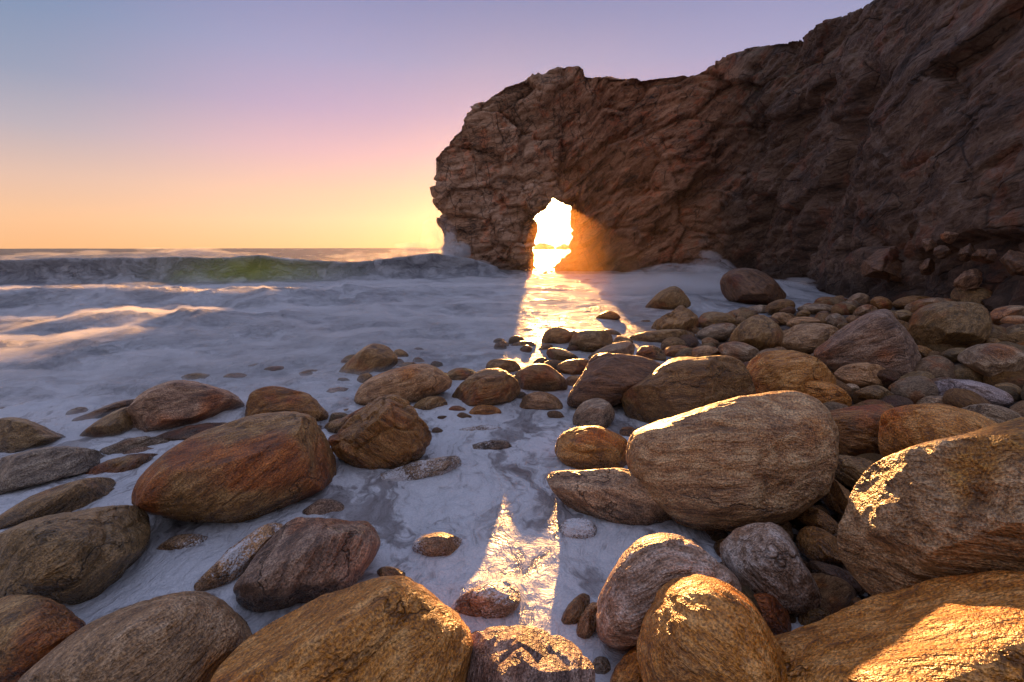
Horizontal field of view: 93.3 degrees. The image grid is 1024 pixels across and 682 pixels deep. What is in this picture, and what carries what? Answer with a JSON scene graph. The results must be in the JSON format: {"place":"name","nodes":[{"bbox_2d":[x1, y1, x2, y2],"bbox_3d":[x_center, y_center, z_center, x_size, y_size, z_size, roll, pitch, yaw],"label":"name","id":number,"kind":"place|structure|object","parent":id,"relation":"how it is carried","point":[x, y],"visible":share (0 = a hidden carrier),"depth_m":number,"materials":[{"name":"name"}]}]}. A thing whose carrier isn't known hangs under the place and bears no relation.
{"place":"outdoors","nodes":[
{"label":"outdoors","id":0,"kind":"place"},
{"bbox_2d":[0,248,867,681],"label":"sea","id":1,"kind":"structure","parent":0,"point":[90,330],"depth_m":8.41,"materials":[{"name":"liquid"}]},
{"bbox_2d":[0,417,64,452],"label":"boulder","id":2,"kind":"object","parent":1,"relation":"in","point":[17,434],"visible":0.81,"depth_m":4.70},
{"bbox_2d":[0,477,115,529],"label":"boulder","id":3,"kind":"object","parent":1,"relation":"in","point":[72,495],"visible":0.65,"depth_m":3.60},
{"bbox_2d":[71,399,133,420],"bbox_3d":[-4.868,0.863,5.766,0.728,0.181,0.696,-32,14,-29],"label":"rock slab","id":4,"kind":"object","parent":1,"relation":"in","point":[104,411],"visible":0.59,"depth_m":5.54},
{"bbox_2d":[79,407,132,437],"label":"boulder","id":5,"kind":"object","parent":1,"relation":"in","point":[116,422],"visible":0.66,"depth_m":5.05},
{"bbox_2d":[84,453,157,474],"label":"boulder","id":6,"kind":"object","parent":1,"relation":"in","point":[124,463],"visible":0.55,"depth_m":4.34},
{"bbox_2d":[100,436,169,454],"bbox_3d":[-3.716,1.077,4.915,0.736,0.270,0.330,-8,13,-34],"label":"rock slab","id":7,"kind":"object","parent":1,"relation":"in","point":[124,445],"visible":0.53,"depth_m":4.76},
{"bbox_2d":[156,534,207,549],"bbox_3d":[-2.235,1.422,3.368,0.357,0.221,0.375,-31,-4,38],"label":"rock slab","id":8,"kind":"object","parent":1,"relation":"in","point":[181,541],"visible":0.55,"depth_m":3.23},
{"bbox_2d":[126,380,244,431],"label":"boulder","id":9,"kind":"object","parent":1,"relation":"in","point":[171,404],"visible":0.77,"depth_m":5.22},
{"bbox_2d":[156,422,225,440],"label":"boulder","id":10,"kind":"object","parent":1,"relation":"in","point":[185,432],"visible":0.47,"depth_m":5.02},
{"bbox_2d":[194,522,283,590],"bbox_3d":[-1.736,1.391,3.095,0.526,0.223,0.571,-41,11,46],"label":"rock slab","id":11,"kind":"object","parent":1,"relation":"in","point":[232,563],"visible":0.73,"depth_m":2.89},
{"bbox_2d":[245,386,328,420],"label":"boulder","id":12,"kind":"object","parent":1,"relation":"in","point":[269,399],"visible":0.61,"depth_m":5.42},
{"bbox_2d":[302,499,343,514],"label":"stone","id":13,"kind":"object","parent":1,"relation":"in","point":[321,506],"visible":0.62,"depth_m":3.64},
{"bbox_2d":[324,407,363,432],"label":"rock","id":14,"kind":"object","parent":1,"relation":"in","point":[334,426],"visible":0.53,"depth_m":5.20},
{"bbox_2d":[339,343,397,374],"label":"boulder","id":15,"kind":"object","parent":1,"relation":"in","point":[372,357],"visible":0.79,"depth_m":7.45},
{"bbox_2d":[328,394,431,469],"bbox_3d":[-1.201,0.891,4.588,0.851,0.778,0.863,35,-18,-19],"label":"boulder","id":16,"kind":"object","parent":1,"relation":"in","point":[391,431],"visible":0.92,"depth_m":4.28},
{"bbox_2d":[377,566,405,576],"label":"stone","id":17,"kind":"object","parent":1,"relation":"in","point":[387,571],"visible":0.44,"depth_m":2.94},
{"bbox_2d":[354,363,451,405],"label":"boulder","id":18,"kind":"object","parent":1,"relation":"in","point":[412,383],"visible":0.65,"depth_m":6.07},
{"bbox_2d":[380,456,461,480],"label":"stone","id":19,"kind":"object","parent":1,"relation":"in","point":[422,469],"visible":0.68,"depth_m":4.21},
{"bbox_2d":[413,396,447,409],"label":"boulder","id":20,"kind":"object","parent":1,"relation":"in","point":[429,403],"visible":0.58,"depth_m":5.89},
{"bbox_2d":[412,532,461,556],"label":"stone","id":21,"kind":"object","parent":1,"relation":"in","point":[435,544],"visible":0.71,"depth_m":3.15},
{"bbox_2d":[447,367,475,379],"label":"boulder","id":22,"kind":"object","parent":1,"relation":"in","point":[459,373],"visible":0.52,"depth_m":7.14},
{"bbox_2d":[469,405,501,414],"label":"stone","id":23,"kind":"object","parent":1,"relation":"in","point":[484,409],"visible":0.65,"depth_m":5.75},
{"bbox_2d":[451,579,520,618],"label":"stone","id":24,"kind":"object","parent":1,"relation":"in","point":[495,598],"visible":0.93,"depth_m":2.62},
{"bbox_2d":[452,368,520,405],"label":"boulder","id":25,"kind":"object","parent":1,"relation":"in","point":[492,386],"visible":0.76,"depth_m":6.08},
{"bbox_2d":[472,440,511,449],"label":"rock","id":26,"kind":"object","parent":1,"relation":"in","point":[495,444],"visible":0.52,"depth_m":4.79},
{"bbox_2d":[486,359,520,372],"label":"boulder","id":27,"kind":"object","parent":1,"relation":"in","point":[509,365],"visible":0.56,"depth_m":7.68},
{"bbox_2d":[519,392,562,409],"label":"boulder","id":28,"kind":"object","parent":1,"relation":"in","point":[541,400],"visible":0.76,"depth_m":5.99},
{"bbox_2d":[515,363,567,391],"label":"boulder","id":29,"kind":"object","parent":1,"relation":"in","point":[540,377],"visible":0.79,"depth_m":6.69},
{"bbox_2d":[541,326,572,343],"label":"stone","id":30,"kind":"object","parent":1,"relation":"in","point":[557,335],"visible":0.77,"depth_m":9.98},
{"bbox_2d":[546,348,577,360],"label":"stone","id":31,"kind":"object","parent":1,"relation":"in","point":[559,354],"visible":0.74,"depth_m":8.54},
{"bbox_2d":[556,359,588,374],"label":"stone","id":32,"kind":"object","parent":1,"relation":"in","point":[574,366],"visible":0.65,"depth_m":7.61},
{"bbox_2d":[561,593,589,624],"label":"stone","id":33,"kind":"object","parent":1,"relation":"in","point":[576,607],"visible":0.73,"depth_m":2.59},
{"bbox_2d":[560,518,596,538],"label":"stone","id":34,"kind":"object","parent":1,"relation":"in","point":[579,528],"visible":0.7,"depth_m":3.37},
{"bbox_2d":[576,602,596,638],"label":"pebble","id":35,"kind":"object","parent":1,"relation":"on","point":[586,627],"visible":0.77,"depth_m":2.50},
{"bbox_2d":[568,329,612,351],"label":"boulder","id":36,"kind":"object","parent":1,"relation":"in","point":[591,340],"visible":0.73,"depth_m":9.14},
{"bbox_2d":[645,286,690,309],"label":"boulder","id":37,"kind":"object","parent":1,"relation":"in","point":[671,298],"visible":0.8,"depth_m":15.18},
{"bbox_2d":[0,0,872,248],"label":"sky","id":38,"kind":"structure","parent":0,"point":[125,124],"materials":[{"name":"purple"}]},
{"bbox_2d":[254,307,1021,627],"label":"ground","id":39,"kind":"structure","parent":0,"point":[820,502],"depth_m":3.94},
{"bbox_2d":[0,594,85,681],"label":"boulder","id":40,"kind":"object","parent":39,"relation":"on","point":[34,629],"visible":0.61,"depth_m":2.15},
{"bbox_2d":[0,446,105,494],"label":"boulder","id":41,"kind":"object","parent":39,"relation":"on","point":[27,469],"visible":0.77,"depth_m":4.05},
{"bbox_2d":[0,505,150,604],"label":"boulder","id":42,"kind":"object","parent":39,"relation":"on","point":[75,557],"visible":0.88,"depth_m":2.65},
{"bbox_2d":[18,591,252,681],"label":"boulder","id":43,"kind":"object","parent":39,"relation":"on","point":[192,636],"visible":0.88,"depth_m":1.96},
{"bbox_2d":[131,411,336,522],"bbox_3d":[-2.160,1.080,3.941,1.314,1.044,1.357,-43,10,-23],"label":"boulder","id":44,"kind":"object","parent":39,"relation":"on","point":[248,468],"visible":0.95,"depth_m":3.44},
{"bbox_2d":[233,517,380,611],"bbox_3d":[-1.210,1.343,2.915,0.704,0.608,0.743,21,-27,-13],"label":"boulder","id":45,"kind":"object","parent":39,"relation":"on","point":[296,560],"visible":0.89,"depth_m":2.66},
{"bbox_2d":[210,575,472,681],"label":"boulder","id":46,"kind":"object","parent":39,"relation":"on","point":[397,628],"visible":1,"depth_m":1.88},
{"bbox_2d":[465,625,594,681],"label":"boulder","id":47,"kind":"object","parent":39,"relation":"on","point":[518,653],"visible":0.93,"depth_m":2.00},
{"bbox_2d":[555,426,627,469],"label":"boulder","id":48,"kind":"object","parent":39,"relation":"on","point":[588,447],"visible":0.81,"depth_m":4.34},
{"bbox_2d":[573,398,614,427],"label":"boulder","id":49,"kind":"object","parent":39,"relation":"on","point":[596,412],"visible":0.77,"depth_m":5.35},
{"bbox_2d":[592,656,610,673],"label":"pebble","id":50,"kind":"object","parent":39,"relation":"on","point":[601,665],"visible":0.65,"depth_m":2.30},
{"bbox_2d":[546,468,670,525],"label":"boulder","id":51,"kind":"object","parent":39,"relation":"on","point":[618,495],"visible":0.77,"depth_m":3.51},
{"bbox_2d":[588,341,634,359],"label":"boulder","id":52,"kind":"object","parent":39,"relation":"on","point":[625,347],"visible":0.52,"depth_m":8.49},
{"bbox_2d":[567,352,661,408],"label":"boulder","id":53,"kind":"object","parent":39,"relation":"on","point":[611,378],"visible":0.71,"depth_m":5.83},
{"bbox_2d":[610,646,642,681],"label":"stone","id":54,"kind":"object","parent":39,"relation":"on","point":[626,669],"visible":0.64,"depth_m":2.17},
{"bbox_2d":[636,346,665,360],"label":"stone","id":55,"kind":"object","parent":39,"relation":"on","point":[654,353],"visible":0.72,"depth_m":8.60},
{"bbox_2d":[630,329,688,342],"bbox_3d":[3.139,-0.080,10.382,1.176,0.364,0.766,2,1,28],"label":"rock slab","id":56,"kind":"object","parent":39,"relation":"on","point":[660,336],"visible":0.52,"depth_m":10.08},
{"bbox_2d":[596,533,741,649],"bbox_3d":[0.760,1.272,2.513,0.738,0.457,0.767,-19,-31,3],"label":"boulder","id":57,"kind":"object","parent":39,"relation":"on","point":[646,568],"visible":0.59,"depth_m":2.24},
{"bbox_2d":[661,337,687,350],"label":"cobble","id":58,"kind":"object","parent":39,"relation":"on","point":[668,342],"visible":0.52,"depth_m":9.40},
{"bbox_2d":[651,305,698,331],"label":"boulder","id":59,"kind":"object","parent":39,"relation":"on","point":[682,317],"visible":0.79,"depth_m":11.36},
{"bbox_2d":[621,355,755,423],"bbox_3d":[2.006,0.594,5.613,1.464,0.864,1.179,1,-5,18],"label":"boulder","id":60,"kind":"object","parent":39,"relation":"on","point":[672,387],"visible":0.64,"depth_m":5.16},
{"bbox_2d":[691,345,720,356],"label":"stone","id":61,"kind":"object","parent":39,"relation":"on","point":[702,351],"visible":0.49,"depth_m":8.38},
{"bbox_2d":[636,574,787,681],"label":"boulder","id":62,"kind":"object","parent":39,"relation":"on","point":[698,628],"visible":0.98,"depth_m":1.81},
{"bbox_2d":[696,323,735,340],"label":"boulder","id":63,"kind":"object","parent":39,"relation":"on","point":[720,331],"visible":0.82,"depth_m":10.03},
{"bbox_2d":[698,311,736,327],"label":"boulder","id":64,"kind":"object","parent":39,"relation":"on","point":[706,319],"visible":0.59,"depth_m":11.41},
{"bbox_2d":[626,390,838,531],"bbox_3d":[1.621,0.896,3.656,1.445,1.010,1.164,-5,-15,29],"label":"boulder","id":65,"kind":"object","parent":39,"relation":"on","point":[730,465],"visible":0.94,"depth_m":3.18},
{"bbox_2d":[718,341,758,362],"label":"boulder","id":66,"kind":"object","parent":39,"relation":"on","point":[743,352],"visible":0.71,"depth_m":7.88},
{"bbox_2d":[740,582,761,614],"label":"cobble","id":67,"kind":"object","parent":39,"relation":"on","point":[748,592],"visible":0.1,"depth_m":2.60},
{"bbox_2d":[720,268,785,304],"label":"boulder","id":68,"kind":"object","parent":39,"relation":"on","point":[752,286],"visible":0.91,"depth_m":16.49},
{"bbox_2d":[729,315,782,350],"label":"boulder","id":69,"kind":"object","parent":39,"relation":"on","point":[760,332],"visible":0.75,"depth_m":8.47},
{"bbox_2d":[719,522,821,616],"bbox_3d":[1.508,1.334,2.811,0.547,0.421,0.647,54,7,31],"label":"boulder","id":70,"kind":"object","parent":39,"relation":"on","point":[759,557],"visible":0.84,"depth_m":2.60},
{"bbox_2d":[754,593,791,634],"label":"stone","id":71,"kind":"object","parent":39,"relation":"on","point":[775,615],"visible":0.57,"depth_m":2.51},
{"bbox_2d":[764,299,794,314],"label":"boulder","id":72,"kind":"object","parent":39,"relation":"on","point":[773,307],"visible":0.79,"depth_m":13.91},
{"bbox_2d":[746,350,835,393],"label":"boulder","id":73,"kind":"object","parent":39,"relation":"on","point":[779,370],"visible":0.69,"depth_m":5.60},
{"bbox_2d":[786,316,819,326],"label":"stone","id":74,"kind":"object","parent":39,"relation":"on","point":[793,321],"visible":0.63,"depth_m":10.64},
{"bbox_2d":[780,323,837,353],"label":"boulder","id":75,"kind":"object","parent":39,"relation":"on","point":[808,338],"visible":0.72,"depth_m":8.08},
{"bbox_2d":[798,607,831,625],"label":"stone","id":76,"kind":"object","parent":39,"relation":"on","point":[810,616],"visible":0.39,"depth_m":2.54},
{"bbox_2d":[797,304,832,313],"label":"boulder","id":77,"kind":"object","parent":39,"relation":"on","point":[813,308],"visible":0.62,"depth_m":13.50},
{"bbox_2d":[796,507,837,537],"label":"stone","id":78,"kind":"object","parent":39,"relation":"on","point":[814,516],"visible":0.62,"depth_m":3.29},
{"bbox_2d":[796,526,843,568],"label":"stone","id":79,"kind":"object","parent":39,"relation":"on","point":[814,543],"visible":0.66,"depth_m":3.01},
{"bbox_2d":[803,380,851,405],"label":"boulder","id":80,"kind":"object","parent":39,"relation":"on","point":[823,391],"visible":0.32,"depth_m":5.36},
{"bbox_2d":[811,573,856,613],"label":"cobble","id":81,"kind":"object","parent":39,"relation":"on","point":[838,594],"visible":0.41,"depth_m":2.62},
{"bbox_2d":[825,313,846,327],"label":"stone","id":82,"kind":"object","parent":39,"relation":"on","point":[835,319],"visible":0.7,"depth_m":10.31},
{"bbox_2d":[808,560,864,595],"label":"stone","id":83,"kind":"object","parent":39,"relation":"on","point":[827,569],"visible":0.47,"depth_m":2.75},
{"bbox_2d":[822,479,850,513],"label":"stone","id":84,"kind":"object","parent":39,"relation":"on","point":[835,498],"visible":0.55,"depth_m":3.49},
{"bbox_2d":[834,455,875,487],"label":"stone","id":85,"kind":"object","parent":39,"relation":"on","point":[850,471],"visible":0.52,"depth_m":3.85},
{"bbox_2d":[847,293,869,304],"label":"rock","id":86,"kind":"object","parent":39,"relation":"on","point":[862,298],"visible":0.64,"depth_m":15.13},
{"bbox_2d":[834,362,884,387],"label":"boulder","id":87,"kind":"object","parent":39,"relation":"on","point":[862,374],"visible":0.67,"depth_m":6.15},
{"bbox_2d":[830,404,893,456],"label":"boulder","id":88,"kind":"object","parent":39,"relation":"on","point":[858,428],"visible":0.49,"depth_m":4.21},
{"bbox_2d":[853,304,876,316],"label":"boulder","id":89,"kind":"object","parent":39,"relation":"on","point":[863,309],"visible":0.73,"depth_m":11.76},
{"bbox_2d":[813,309,921,375],"bbox_3d":[5.013,0.177,6.918,1.137,0.990,1.242,-26,-15,26],"label":"boulder","id":90,"kind":"object","parent":39,"relation":"on","point":[883,338],"visible":0.84,"depth_m":6.42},
{"bbox_2d":[852,385,893,403],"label":"boulder","id":91,"kind":"object","parent":39,"relation":"on","point":[876,392],"visible":0.65,"depth_m":5.49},
{"bbox_2d":[870,296,892,309],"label":"boulder","id":92,"kind":"object","parent":39,"relation":"on","point":[879,302],"visible":0.77,"depth_m":13.12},
{"bbox_2d":[877,369,900,387],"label":"cobble","id":93,"kind":"object","parent":39,"relation":"on","point":[887,377],"visible":0.38,"depth_m":6.08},
{"bbox_2d":[878,395,913,406],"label":"cobble","id":94,"kind":"object","parent":39,"relation":"on","point":[895,400],"visible":0.36,"depth_m":5.23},
{"bbox_2d":[774,570,1023,681],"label":"boulder","id":95,"kind":"object","parent":39,"relation":"on","point":[963,628],"visible":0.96,"depth_m":1.61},
{"bbox_2d":[892,296,929,309],"bbox_3d":[11.071,-1.067,13.432,0.821,0.387,0.727,1,5,28],"label":"rock slab","id":96,"kind":"object","parent":39,"relation":"on","point":[901,303],"visible":0.55,"depth_m":13.27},
{"bbox_2d":[891,376,937,403],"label":"cobble","id":97,"kind":"object","parent":39,"relation":"on","point":[914,389],"visible":0.73,"depth_m":5.46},
{"bbox_2d":[904,297,954,310],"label":"boulder","id":98,"kind":"object","parent":39,"relation":"on","point":[932,299],"visible":0.39,"depth_m":11.96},
{"bbox_2d":[837,417,1023,595],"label":"boulder","id":99,"kind":"object","parent":39,"relation":"on","point":[929,510],"visible":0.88,"depth_m":1.83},
{"bbox_2d":[915,356,955,378],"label":"cobble","id":100,"kind":"object","parent":39,"relation":"on","point":[937,367],"visible":0.41,"depth_m":6.10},
{"bbox_2d":[878,403,997,457],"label":"boulder","id":101,"kind":"object","parent":39,"relation":"on","point":[903,427],"visible":0.46,"depth_m":3.47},
{"bbox_2d":[908,301,991,347],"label":"boulder","id":102,"kind":"object","parent":39,"relation":"on","point":[954,324],"visible":0.82,"depth_m":7.11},
{"bbox_2d":[941,348,966,361],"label":"stone","id":103,"kind":"object","parent":39,"relation":"on","point":[951,354],"visible":0.57,"depth_m":6.86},
{"bbox_2d":[942,388,990,407],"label":"cobble","id":104,"kind":"object","parent":39,"relation":"on","point":[959,397],"visible":0.45,"depth_m":5.01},
{"bbox_2d":[954,364,983,382],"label":"boulder","id":105,"kind":"object","parent":39,"relation":"on","point":[963,372],"visible":0.38,"depth_m":5.91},
{"bbox_2d":[950,287,992,304],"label":"boulder","id":106,"kind":"object","parent":39,"relation":"on","point":[977,295],"visible":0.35,"depth_m":11.81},
{"bbox_2d":[935,379,1013,405],"bbox_3d":[5.138,0.590,5.454,0.670,0.310,0.713,19,9,30],"label":"rock slab","id":107,"kind":"object","parent":39,"relation":"on","point":[992,395],"visible":0.48,"depth_m":5.18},
{"bbox_2d":[957,343,1023,376],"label":"boulder","id":108,"kind":"object","parent":39,"relation":"on","point":[989,359],"visible":0.79,"depth_m":5.64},
{"bbox_2d":[962,403,1021,422],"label":"boulder","id":109,"kind":"object","parent":39,"relation":"on","point":[998,414],"visible":0.42,"depth_m":4.58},
{"bbox_2d":[988,324,1011,341],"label":"cobble","id":110,"kind":"object","parent":39,"relation":"on","point":[999,333],"visible":0.25,"depth_m":7.30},
{"bbox_2d":[983,370,1023,388],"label":"cobble","id":111,"kind":"object","parent":39,"relation":"on","point":[1016,378],"visible":0.38,"depth_m":5.57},
{"bbox_2d":[990,305,1023,325],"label":"boulder","id":112,"kind":"object","parent":39,"relation":"on","point":[998,314],"visible":0.66,"depth_m":8.83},
{"bbox_2d":[999,315,1023,324],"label":"stone","id":113,"kind":"object","parent":39,"relation":"on","point":[1014,319],"visible":0.63,"depth_m":8.65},
{"bbox_2d":[1006,324,1023,342],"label":"boulder","id":114,"kind":"object","parent":39,"relation":"on","point":[1015,333],"visible":0.47,"depth_m":7.20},
{"bbox_2d":[430,0,1023,311],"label":"sea cliff","id":115,"kind":"structure","parent":0,"point":[828,156],"depth_m":27.74,"materials":[{"name":"stone"}]},
{"bbox_2d":[860,246,902,282],"bbox_3d":[12.246,-2.519,15.859,1.187,1.186,1.306,2,11,8],"label":"rock block","id":116,"kind":"object","parent":115,"relation":"on","point":[884,264],"visible":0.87,"depth_m":15.59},
{"bbox_2d":[919,258,934,274],"bbox_3d":[11.626,-2.069,13.500,0.318,0.476,0.317,2,11,10],"label":"rock block","id":117,"kind":"object","parent":115,"relation":"on","point":[927,266],"visible":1,"depth_m":13.44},
{"bbox_2d":[933,245,950,258],"bbox_3d":[11.121,-2.300,12.505,0.375,0.340,0.256,33,34,33],"label":"rock block","id":118,"kind":"object","parent":115,"relation":"on","point":[941,251],"visible":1,"depth_m":12.45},
{"bbox_2d":[958,243,974,261],"bbox_3d":[10.947,-2.128,11.623,0.328,0.449,0.349,-1,11,-3],"label":"rock block","id":119,"kind":"object","parent":115,"relation":"on","point":[965,253],"visible":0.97,"depth_m":11.59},
{"bbox_2d":[953,269,982,290],"bbox_3d":[11.156,-1.476,11.789,0.364,0.573,0.472,-19,51,-37],"label":"rock block","id":120,"kind":"object","parent":115,"relation":"on","point":[969,279],"visible":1,"depth_m":11.70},
{"bbox_2d":[971,249,997,263],"bbox_3d":[10.530,-1.886,10.789,0.323,0.335,0.431,-10,15,-42],"label":"rock block","id":121,"kind":"object","parent":115,"relation":"on","point":[987,256],"visible":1,"depth_m":10.73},
{"bbox_2d":[1000,250,1023,275],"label":"rock block","id":122,"kind":"object","parent":115,"relation":"on","point":[1012,261],"visible":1,"depth_m":9.91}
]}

